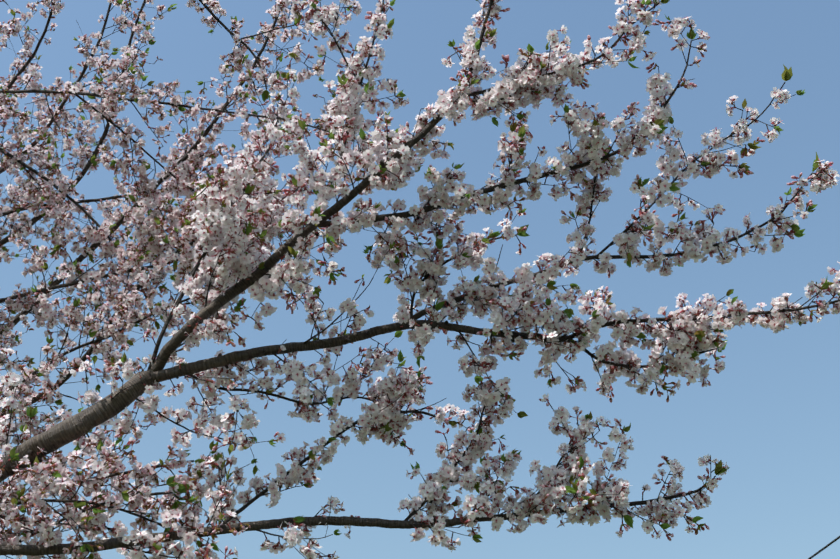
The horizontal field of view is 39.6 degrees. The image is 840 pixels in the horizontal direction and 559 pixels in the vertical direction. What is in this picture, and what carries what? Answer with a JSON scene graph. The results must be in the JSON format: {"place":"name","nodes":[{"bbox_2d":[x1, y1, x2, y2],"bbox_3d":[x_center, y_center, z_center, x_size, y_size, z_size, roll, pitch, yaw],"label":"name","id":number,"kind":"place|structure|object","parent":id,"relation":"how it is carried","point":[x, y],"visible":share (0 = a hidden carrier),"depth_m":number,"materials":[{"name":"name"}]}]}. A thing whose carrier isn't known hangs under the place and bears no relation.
{"place":"outdoors","nodes":[
{"label":"outdoors","id":0,"kind":"place"},
{"bbox_2d":[0,0,839,558],"label":"sky","id":1,"kind":"structure","parent":0,"point":[772,414],"materials":[{"name":"blue"}]},
{"bbox_2d":[808,536,839,558],"bbox_3d":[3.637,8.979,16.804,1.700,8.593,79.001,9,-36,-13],"label":"overhead wire","id":2,"kind":"object","parent":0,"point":[825,547],"visible":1,"depth_m":13.56,"materials":[{"name":"metal"}]},
{"label":"ground","id":3,"kind":"structure","parent":0,"visible":0},
{"bbox_2d":[0,0,839,558],"bbox_3d":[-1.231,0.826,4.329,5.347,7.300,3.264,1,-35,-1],"label":"cherry tree","id":4,"kind":"object","parent":3,"relation":"on","point":[234,220],"visible":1,"depth_m":3.78,"materials":[{"name":"pink plant"}]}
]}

